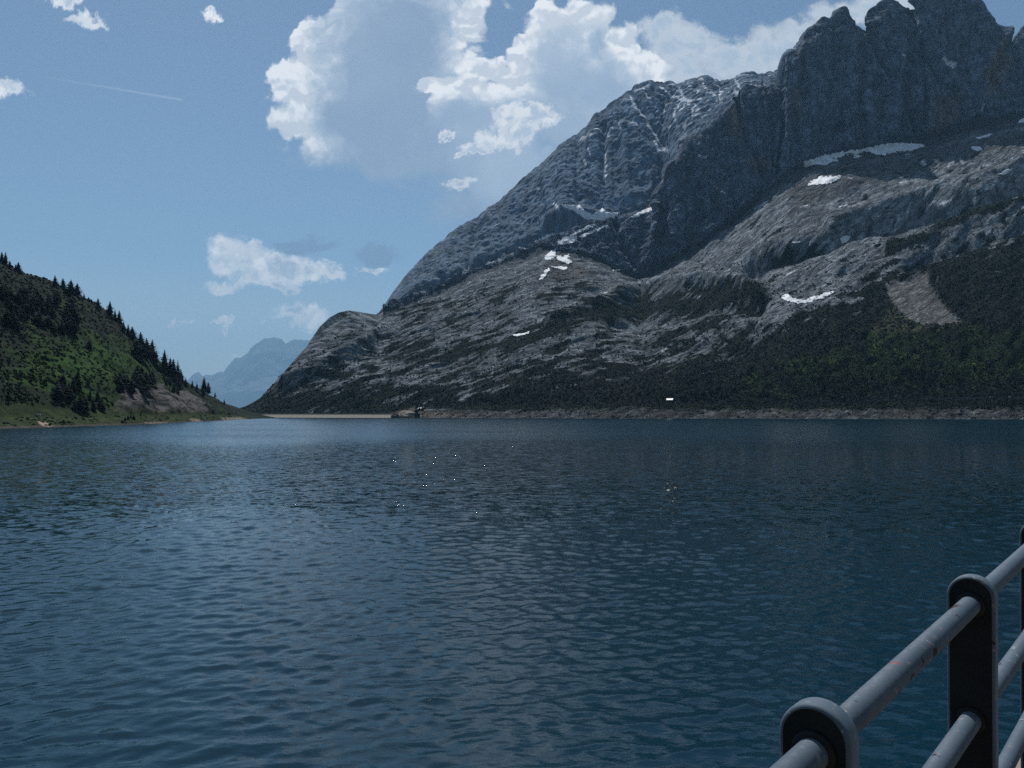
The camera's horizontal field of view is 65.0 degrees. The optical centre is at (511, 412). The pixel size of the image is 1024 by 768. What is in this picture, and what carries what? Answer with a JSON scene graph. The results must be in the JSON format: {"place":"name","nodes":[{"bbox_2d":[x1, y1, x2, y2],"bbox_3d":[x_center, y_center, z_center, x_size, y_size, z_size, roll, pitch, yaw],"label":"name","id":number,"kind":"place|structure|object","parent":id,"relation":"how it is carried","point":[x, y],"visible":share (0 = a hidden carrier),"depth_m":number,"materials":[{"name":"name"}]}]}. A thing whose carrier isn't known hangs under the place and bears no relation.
{"place":"outdoors","nodes":[
{"label":"outdoors","id":0,"kind":"place"},
{"bbox_2d":[0,262,274,428],"bbox_3d":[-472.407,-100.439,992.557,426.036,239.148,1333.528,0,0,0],"label":"hill","id":1,"kind":"structure","parent":0,"point":[160,400],"depth_m":762.30,"materials":[{"name":"plant"}]},
{"bbox_2d":[0,252,5,261],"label":"conifer tree","id":2,"kind":"object","parent":1,"relation":"on","point":[2,258],"visible":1,"depth_m":896.54,"materials":[{"name":"green plant"}]},
{"bbox_2d":[0,289,6,300],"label":"conifer tree","id":3,"kind":"object","parent":1,"relation":"on","point":[2,296],"visible":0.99,"depth_m":772.60,"materials":[{"name":"green plant"}]},
{"bbox_2d":[3,309,13,324],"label":"conifer tree","id":4,"kind":"object","parent":1,"relation":"on","point":[7,319],"visible":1,"depth_m":722.26,"materials":[{"name":"green plant"}]},
{"bbox_2d":[11,311,19,324],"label":"conifer tree","id":5,"kind":"object","parent":1,"relation":"on","point":[14,315],"visible":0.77,"depth_m":728.48,"materials":[{"name":"green plant"}]},
{"bbox_2d":[15,290,22,302],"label":"conifer tree","id":6,"kind":"object","parent":1,"relation":"on","point":[18,298],"visible":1,"depth_m":800.54,"materials":[{"name":"green plant"}]},
{"bbox_2d":[16,262,21,271],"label":"conifer tree","id":7,"kind":"object","parent":1,"relation":"on","point":[18,267],"visible":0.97,"depth_m":908.36,"materials":[{"name":"green plant"}]},
{"bbox_2d":[22,287,29,296],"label":"conifer tree","id":8,"kind":"object","parent":1,"relation":"on","point":[24,291],"visible":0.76,"depth_m":838.17,"materials":[{"name":"green plant"}]},
{"bbox_2d":[32,310,47,322],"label":"conifer tree","id":9,"kind":"object","parent":1,"relation":"on","point":[38,314],"visible":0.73,"depth_m":778.50,"materials":[{"name":"green plant"}]},
{"bbox_2d":[37,314,44,327],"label":"conifer tree","id":10,"kind":"object","parent":1,"relation":"on","point":[40,322],"visible":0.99,"depth_m":770.69,"materials":[{"name":"green plant"}]},
{"bbox_2d":[49,305,57,317],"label":"conifer tree","id":11,"kind":"object","parent":1,"relation":"on","point":[52,314],"visible":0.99,"depth_m":813.32,"materials":[{"name":"green plant"}]},
{"bbox_2d":[50,323,57,332],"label":"conifer tree","id":12,"kind":"object","parent":1,"relation":"on","point":[53,328],"visible":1,"depth_m":777.24,"materials":[{"name":"green plant"}]},
{"bbox_2d":[52,277,59,286],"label":"conifer tree","id":13,"kind":"object","parent":1,"relation":"on","point":[55,282],"visible":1,"depth_m":936.26,"materials":[{"name":"green plant"}]},
{"bbox_2d":[53,295,61,308],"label":"conifer tree","id":14,"kind":"object","parent":1,"relation":"on","point":[56,302],"visible":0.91,"depth_m":861.46,"materials":[{"name":"green plant"}]},
{"bbox_2d":[51,382,68,400],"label":"conifer tree","id":15,"kind":"object","parent":1,"relation":"on","point":[57,395],"visible":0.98,"depth_m":636.17,"materials":[{"name":"green plant"}]},
{"bbox_2d":[59,321,65,332],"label":"conifer tree","id":16,"kind":"object","parent":1,"relation":"on","point":[62,327],"visible":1,"depth_m":790.58,"materials":[{"name":"green plant"}]},
{"bbox_2d":[59,373,67,386],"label":"conifer tree","id":17,"kind":"object","parent":1,"relation":"on","point":[63,380],"visible":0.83,"depth_m":672.97,"materials":[{"name":"green plant"}]},
{"bbox_2d":[60,279,66,288],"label":"conifer tree","id":18,"kind":"object","parent":1,"relation":"on","point":[62,284],"visible":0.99,"depth_m":949.79,"materials":[{"name":"green plant"}]},
{"bbox_2d":[60,309,67,321],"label":"conifer tree","id":19,"kind":"object","parent":1,"relation":"on","point":[63,316],"visible":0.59,"depth_m":822.77,"materials":[{"name":"green plant"}]},
{"bbox_2d":[62,385,71,398],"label":"conifer tree","id":20,"kind":"object","parent":1,"relation":"on","point":[66,391],"visible":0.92,"depth_m":652.05,"materials":[{"name":"green plant"}]},
{"bbox_2d":[65,285,71,295],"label":"conifer tree","id":21,"kind":"object","parent":1,"relation":"on","point":[68,291],"visible":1,"depth_m":936.57,"materials":[{"name":"green plant"}]},
{"bbox_2d":[62,302,77,316],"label":"conifer tree","id":22,"kind":"object","parent":1,"relation":"on","point":[69,307],"visible":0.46,"depth_m":850.22,"materials":[{"name":"green plant"}]},
{"bbox_2d":[63,281,78,296],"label":"conifer tree","id":23,"kind":"object","parent":1,"relation":"on","point":[73,291],"visible":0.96,"depth_m":941.24,"materials":[{"name":"green plant"}]},
{"bbox_2d":[67,321,76,333],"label":"conifer tree","id":24,"kind":"object","parent":1,"relation":"on","point":[71,328],"visible":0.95,"depth_m":806.51,"materials":[{"name":"green plant"}]},
{"bbox_2d":[66,296,77,307],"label":"conifer tree","id":25,"kind":"object","parent":1,"relation":"on","point":[71,299],"visible":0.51,"depth_m":899.70,"materials":[{"name":"green plant"}]},
{"bbox_2d":[69,390,76,400],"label":"conifer tree","id":26,"kind":"object","parent":1,"relation":"on","point":[71,398],"visible":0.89,"depth_m":658.87,"materials":[{"name":"green plant"}]},
{"bbox_2d":[70,379,76,390],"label":"conifer tree","id":27,"kind":"object","parent":1,"relation":"on","point":[72,386],"visible":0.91,"depth_m":678.53,"materials":[{"name":"green plant"}]},
{"bbox_2d":[71,400,78,409],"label":"conifer tree","id":28,"kind":"object","parent":1,"relation":"on","point":[74,407],"visible":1,"depth_m":644.70,"materials":[{"name":"green plant"}]},
{"bbox_2d":[71,307,82,324],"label":"conifer tree","id":29,"kind":"object","parent":1,"relation":"on","point":[75,315],"visible":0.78,"depth_m":840.66,"materials":[{"name":"green plant"}]},
{"bbox_2d":[74,367,82,383],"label":"conifer tree","id":30,"kind":"object","parent":1,"relation":"on","point":[77,375],"visible":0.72,"depth_m":698.36,"materials":[{"name":"green plant"}]},
{"bbox_2d":[75,284,82,295],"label":"conifer tree","id":31,"kind":"object","parent":1,"relation":"on","point":[78,289],"visible":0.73,"depth_m":968.08,"materials":[{"name":"green plant"}]},
{"bbox_2d":[75,392,83,403],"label":"conifer tree","id":32,"kind":"object","parent":1,"relation":"on","point":[80,394],"visible":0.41,"depth_m":662.68,"materials":[{"name":"green plant"}]},
{"bbox_2d":[76,378,83,389],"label":"conifer tree","id":33,"kind":"object","parent":1,"relation":"on","point":[79,386],"visible":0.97,"depth_m":688.57,"materials":[{"name":"green plant"}]},
{"bbox_2d":[77,395,85,411],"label":"conifer tree","id":34,"kind":"object","parent":1,"relation":"on","point":[81,406],"visible":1,"depth_m":648.51,"materials":[{"name":"green plant"}]},
{"bbox_2d":[84,397,91,411],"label":"conifer tree","id":35,"kind":"object","parent":1,"relation":"on","point":[86,406],"visible":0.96,"depth_m":654.62,"materials":[{"name":"green plant"}]},
{"bbox_2d":[85,339,91,348],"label":"conifer tree","id":36,"kind":"object","parent":1,"relation":"on","point":[87,345],"visible":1,"depth_m":813.66,"materials":[{"name":"green plant"}]},
{"bbox_2d":[94,390,101,401],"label":"conifer tree","id":37,"kind":"object","parent":1,"relation":"on","point":[97,395],"visible":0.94,"depth_m":695.36,"materials":[{"name":"green plant"}]},
{"bbox_2d":[94,299,101,307],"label":"conifer tree","id":38,"kind":"object","parent":1,"relation":"on","point":[97,304],"visible":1,"depth_m":986.56,"materials":[{"name":"green plant"}]},
{"bbox_2d":[99,401,105,410],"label":"conifer tree","id":39,"kind":"object","parent":1,"relation":"on","point":[102,408],"visible":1,"depth_m":678.14,"materials":[{"name":"green plant"}]},
{"bbox_2d":[105,302,114,314],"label":"conifer tree","id":40,"kind":"object","parent":1,"relation":"on","point":[109,309],"visible":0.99,"depth_m":1017.82,"materials":[{"name":"green plant"}]},
{"bbox_2d":[0,270,232,413],"bbox_3d":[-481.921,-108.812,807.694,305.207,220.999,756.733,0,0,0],"label":"dark scrub","id":41,"kind":"object","parent":1,"relation":"on","point":[24,329],"visible":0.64,"depth_m":844.75,"materials":[{"name":"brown plant"}]},
{"bbox_2d":[0,261,238,415],"bbox_3d":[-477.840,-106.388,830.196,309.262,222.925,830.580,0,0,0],"label":"alder scrub","id":42,"kind":"object","parent":1,"relation":"on","point":[18,385],"visible":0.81,"depth_m":717.27,"materials":[{"name":"plant"}]},
{"bbox_2d":[116,310,122,323],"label":"conifer tree","id":43,"kind":"object","parent":1,"relation":"on","point":[119,320],"visible":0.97,"depth_m":1029.52,"materials":[{"name":"green plant"}]},
{"bbox_2d":[113,371,126,384],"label":"conifer tree","id":44,"kind":"object","parent":1,"relation":"on","point":[118,378],"visible":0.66,"depth_m":760.46,"materials":[{"name":"green plant"}]},
{"bbox_2d":[116,377,124,391],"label":"conifer tree","id":45,"kind":"object","parent":1,"relation":"on","point":[120,386],"visible":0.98,"depth_m":746.70,"materials":[{"name":"green plant"}]},
{"bbox_2d":[3,414,242,425],"bbox_3d":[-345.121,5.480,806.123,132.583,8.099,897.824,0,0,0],"label":"shoreline rocks","id":46,"kind":"object","parent":1,"relation":"on","point":[62,421],"visible":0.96,"depth_m":596.73,"materials":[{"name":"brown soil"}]},
{"bbox_2d":[123,374,128,387],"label":"conifer tree","id":47,"kind":"object","parent":1,"relation":"on","point":[126,383],"visible":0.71,"depth_m":767.83,"materials":[{"name":"green plant"}]},
{"bbox_2d":[126,325,130,336],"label":"conifer tree","id":48,"kind":"object","parent":1,"relation":"on","point":[128,330],"visible":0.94,"depth_m":1027.78,"materials":[{"name":"green plant"}]},
{"bbox_2d":[126,378,137,394],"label":"conifer tree","id":49,"kind":"object","parent":1,"relation":"on","point":[131,389],"visible":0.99,"depth_m":755.73,"materials":[{"name":"green plant"}]},
{"bbox_2d":[130,372,136,383],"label":"conifer tree","id":50,"kind":"object","parent":1,"relation":"on","point":[134,377],"visible":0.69,"depth_m":821.66,"materials":[{"name":"green plant"}]},
{"bbox_2d":[130,327,138,339],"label":"conifer tree","id":51,"kind":"object","parent":1,"relation":"on","point":[133,335],"visible":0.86,"depth_m":1036.78,"materials":[{"name":"green plant"}]},
{"bbox_2d":[129,338,145,359],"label":"conifer tree","id":52,"kind":"object","parent":1,"relation":"on","point":[137,352],"visible":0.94,"depth_m":951.03,"materials":[{"name":"green plant"}]},
{"bbox_2d":[135,373,148,392],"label":"conifer tree","id":53,"kind":"object","parent":1,"relation":"on","point":[142,381],"visible":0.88,"depth_m":808.51,"materials":[{"name":"green plant"}]},
{"bbox_2d":[130,332,154,360],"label":"conifer tree","id":54,"kind":"object","parent":1,"relation":"on","point":[141,341],"visible":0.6,"depth_m":973.04,"materials":[{"name":"green plant"}]},
{"bbox_2d":[139,364,145,376],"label":"conifer tree","id":55,"kind":"object","parent":1,"relation":"on","point":[141,369],"visible":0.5,"depth_m":879.94,"materials":[{"name":"green plant"}]},
{"bbox_2d":[138,382,146,392],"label":"conifer tree","id":56,"kind":"object","parent":1,"relation":"on","point":[140,389],"visible":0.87,"depth_m":803.06,"materials":[{"name":"green plant"}]},
{"bbox_2d":[143,371,154,389],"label":"conifer tree","id":57,"kind":"object","parent":1,"relation":"on","point":[147,378],"visible":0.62,"depth_m":834.93,"materials":[{"name":"green plant"}]},
{"bbox_2d":[145,338,155,359],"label":"conifer tree","id":58,"kind":"object","parent":1,"relation":"on","point":[149,351],"visible":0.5,"depth_m":1019.17,"materials":[{"name":"green plant"}]},
{"bbox_2d":[148,371,154,383],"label":"conifer tree","id":59,"kind":"object","parent":1,"relation":"on","point":[150,379],"visible":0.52,"depth_m":894.34,"materials":[{"name":"green plant"}]},
{"bbox_2d":[150,339,158,360],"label":"conifer tree","id":60,"kind":"object","parent":1,"relation":"on","point":[152,344],"visible":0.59,"depth_m":1052.45,"materials":[{"name":"green plant"}]},
{"bbox_2d":[151,368,157,385],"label":"conifer tree","id":61,"kind":"object","parent":1,"relation":"on","point":[153,376],"visible":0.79,"depth_m":901.36,"materials":[{"name":"green plant"}]},
{"bbox_2d":[158,350,169,372],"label":"conifer tree","id":62,"kind":"object","parent":1,"relation":"on","point":[164,365],"visible":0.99,"depth_m":1062.15,"materials":[{"name":"green plant"}]},
{"bbox_2d":[166,357,171,374],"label":"conifer tree","id":63,"kind":"object","parent":1,"relation":"on","point":[169,363],"visible":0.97,"depth_m":1067.24,"materials":[{"name":"green plant"}]},
{"bbox_2d":[171,383,175,392],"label":"conifer tree","id":64,"kind":"object","parent":1,"relation":"on","point":[173,389],"visible":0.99,"depth_m":958.78,"materials":[{"name":"green plant"}]},
{"bbox_2d":[167,359,181,380],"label":"conifer tree","id":65,"kind":"object","parent":1,"relation":"on","point":[173,371],"visible":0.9,"depth_m":1066.66,"materials":[{"name":"green plant"}]},
{"bbox_2d":[176,360,182,381],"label":"conifer tree","id":66,"kind":"object","parent":1,"relation":"on","point":[180,377],"visible":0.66,"depth_m":1082.47,"materials":[{"name":"green plant"}]},
{"bbox_2d":[177,382,182,390],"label":"conifer tree","id":67,"kind":"object","parent":1,"relation":"on","point":[179,386],"visible":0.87,"depth_m":1009.91,"materials":[{"name":"green plant"}]},
{"bbox_2d":[180,370,185,383],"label":"conifer tree","id":68,"kind":"object","parent":1,"relation":"on","point":[183,381],"visible":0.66,"depth_m":1091.67,"materials":[{"name":"green plant"}]},
{"bbox_2d":[200,378,208,392],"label":"conifer tree","id":69,"kind":"object","parent":1,"relation":"on","point":[203,386],"visible":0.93,"depth_m":1170.21,"materials":[{"name":"green plant"}]},
{"bbox_2d":[206,383,210,393],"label":"conifer tree","id":70,"kind":"object","parent":1,"relation":"on","point":[208,391],"visible":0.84,"depth_m":1205.08,"materials":[{"name":"green plant"}]},
{"bbox_2d":[187,337,309,407],"bbox_3d":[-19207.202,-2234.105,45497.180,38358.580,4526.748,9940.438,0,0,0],"label":"mountain","id":71,"kind":"structure","parent":0,"point":[255,372],"depth_m":46415.83,"materials":[{"name":"stone"}]},
{"bbox_2d":[0,418,1023,767],"bbox_3d":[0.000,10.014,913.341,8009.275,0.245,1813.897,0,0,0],"label":"lake","id":72,"kind":"structure","parent":0,"point":[444,592],"depth_m":46.80,"materials":[{"name":"blue liquid"}]},
{"bbox_2d":[391,413,398,417],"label":"boulder","id":73,"kind":"object","parent":72,"relation":"in","point":[394,415],"visible":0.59,"depth_m":1570.70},
{"bbox_2d":[0,0,1023,379],"label":"sky","id":74,"kind":"structure","parent":0,"point":[227,176],"materials":[{"name":"blue"}]},
{"bbox_2d":[376,17,827,314],"bbox_3d":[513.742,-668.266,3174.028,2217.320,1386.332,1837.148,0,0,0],"label":"peak","id":75,"kind":"structure","parent":0,"point":[618,154],"depth_m":2772.89,"materials":[{"name":"stone"}]},
{"bbox_2d":[538,232,563,239],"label":"snow patch","id":76,"kind":"object","parent":75,"relation":"on","point":[547,236],"visible":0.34,"depth_m":2626.39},
{"bbox_2d":[562,204,619,219],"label":"snow patch","id":77,"kind":"object","parent":75,"relation":"on","point":[602,213],"visible":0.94,"depth_m":2623.00,"materials":[{"name":"snow"}]},
{"bbox_2d":[241,0,1023,418],"bbox_3d":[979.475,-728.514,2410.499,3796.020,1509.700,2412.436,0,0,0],"label":"mountain","id":78,"kind":"structure","parent":0,"point":[929,74],"depth_m":2063.02,"materials":[{"name":"stone"}]},
{"bbox_2d":[257,413,392,417],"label":"dam wall","id":79,"kind":"structure","parent":78,"relation":"on","point":[331,415],"depth_m":1634.46,"materials":[{"name":"concrete"}]},
{"bbox_2d":[512,331,528,335],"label":"snow patch","id":80,"kind":"object","parent":78,"relation":"on","point":[519,334],"visible":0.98,"depth_m":1896.52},
{"bbox_2d":[539,268,549,279],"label":"snow patch","id":81,"kind":"object","parent":78,"relation":"on","point":[546,271],"visible":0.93,"depth_m":2251.12,"materials":[{"name":"snow"}]},
{"bbox_2d":[544,248,556,259],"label":"snow patch","id":82,"kind":"object","parent":78,"relation":"on","point":[550,255],"visible":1,"depth_m":2370.30,"materials":[{"name":"snow"}]},
{"bbox_2d":[551,266,567,269],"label":"snow patch","id":83,"kind":"object","parent":78,"relation":"on","point":[561,267],"visible":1,"depth_m":2286.64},
{"bbox_2d":[556,254,571,263],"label":"snow patch","id":84,"kind":"object","parent":78,"relation":"on","point":[565,259],"visible":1,"depth_m":2336.83,"materials":[{"name":"snow"}]},
{"bbox_2d":[557,236,576,244],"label":"snow patch","id":85,"kind":"object","parent":78,"relation":"on","point":[567,240],"visible":1,"depth_m":2452.63,"materials":[{"name":"snow"}]},
{"bbox_2d":[570,223,595,235],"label":"snow patch","id":86,"kind":"object","parent":78,"relation":"on","point":[583,229],"visible":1,"depth_m":2467.85,"materials":[{"name":"snow"}]},
{"bbox_2d":[579,225,608,237],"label":"snow patch","id":87,"kind":"object","parent":78,"relation":"on","point":[590,232],"visible":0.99,"depth_m":2455.38,"materials":[{"name":"snow"}]},
{"bbox_2d":[270,229,991,401],"bbox_3d":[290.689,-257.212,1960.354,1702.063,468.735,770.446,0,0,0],"label":"cliff scrub","id":88,"kind":"object","parent":78,"relation":"on","point":[847,286],"visible":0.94,"depth_m":1823.31,"materials":[{"name":"plant"}]},
{"bbox_2d":[242,123,1023,412],"bbox_3d":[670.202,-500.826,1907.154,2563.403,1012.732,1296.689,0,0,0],"label":"mountain pine scrub","id":89,"kind":"object","parent":78,"relation":"on","point":[815,349],"visible":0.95,"depth_m":1617.60,"materials":[{"name":"plant"}]},
{"bbox_2d":[632,207,651,217],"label":"snow patch","id":90,"kind":"object","parent":78,"relation":"on","point":[647,210],"visible":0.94,"depth_m":2471.49,"materials":[{"name":"snow"}]},
{"bbox_2d":[419,406,1023,418],"bbox_3d":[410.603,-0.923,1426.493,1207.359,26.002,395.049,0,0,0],"label":"shore rocks","id":91,"kind":"object","parent":78,"relation":"on","point":[769,410],"visible":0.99,"depth_m":1363.21,"materials":[{"name":"stone"}]},
{"bbox_2d":[422,313,1023,411],"bbox_3d":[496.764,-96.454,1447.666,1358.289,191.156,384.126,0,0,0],"label":"green scrub","id":92,"kind":"object","parent":78,"relation":"on","point":[1002,350],"visible":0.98,"depth_m":1446.14,"materials":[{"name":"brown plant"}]},
{"bbox_2d":[471,355,1023,410],"bbox_3d":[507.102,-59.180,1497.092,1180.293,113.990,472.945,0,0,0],"label":"young fir wood","id":93,"kind":"object","parent":78,"relation":"on","point":[871,374],"visible":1,"depth_m":1429.12,"materials":[{"name":"plant"}]},
{"bbox_2d":[781,291,833,304],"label":"snow patch","id":94,"kind":"object","parent":78,"relation":"on","point":[788,298],"visible":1,"depth_m":1716.74,"materials":[{"name":"snow"}]},
{"bbox_2d":[808,175,841,185],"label":"snow patch","id":95,"kind":"object","parent":78,"relation":"on","point":[822,180],"visible":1,"depth_m":2312.51,"materials":[{"name":"snow"}]},
{"bbox_2d":[840,235,850,243],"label":"snow patch","id":96,"kind":"object","parent":78,"relation":"on","point":[844,239],"visible":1,"depth_m":2003.87,"materials":[{"name":"snow"}]},
{"bbox_2d":[804,142,923,167],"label":"snow patch","id":97,"kind":"object","parent":78,"relation":"on","point":[883,149],"visible":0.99,"depth_m":2479.33,"materials":[{"name":"snow"}]},
{"bbox_2d":[867,397,1023,402],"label":"retaining wall","id":98,"kind":"structure","parent":78,"relation":"on","point":[1017,398],"depth_m":1345.63,"materials":[{"name":"stone"}]},
{"bbox_2d":[971,146,981,151],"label":"snow patch","id":99,"kind":"object","parent":78,"relation":"on","point":[976,148],"visible":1,"depth_m":2354.14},
{"bbox_2d":[975,133,991,138],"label":"snow patch","id":100,"kind":"object","parent":78,"relation":"on","point":[985,136],"visible":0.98,"depth_m":2444.60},
{"bbox_2d":[999,168,1011,174],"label":"snow patch","id":101,"kind":"object","parent":78,"relation":"on","point":[1004,172],"visible":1,"depth_m":2127.76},
{"bbox_2d":[724,400,970,404],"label":"road","id":102,"kind":"structure","parent":0,"point":[796,402],"depth_m":1394.96,"materials":[{"name":"asphalt"}]},
{"bbox_2d":[1016,758,1020,767],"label":"promenade","id":103,"kind":"structure","parent":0,"point":[1018,765],"depth_m":3.12,"materials":[{"name":"concrete"}]},
{"bbox_2d":[770,526,1023,767],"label":"railing","id":104,"kind":"object","parent":103,"relation":"on","point":[817,732],"visible":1,"depth_m":1.95,"materials":[{"name":"metal"}]},
{"label":"ground","id":105,"kind":"structure","parent":0,"visible":0},
{"bbox_2d":[398,410,415,417],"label":"rock outcrop","id":106,"kind":"object","parent":105,"relation":"on","point":[406,414],"visible":0.46,"depth_m":1577.18,"materials":[{"name":"stone"}]}
]}

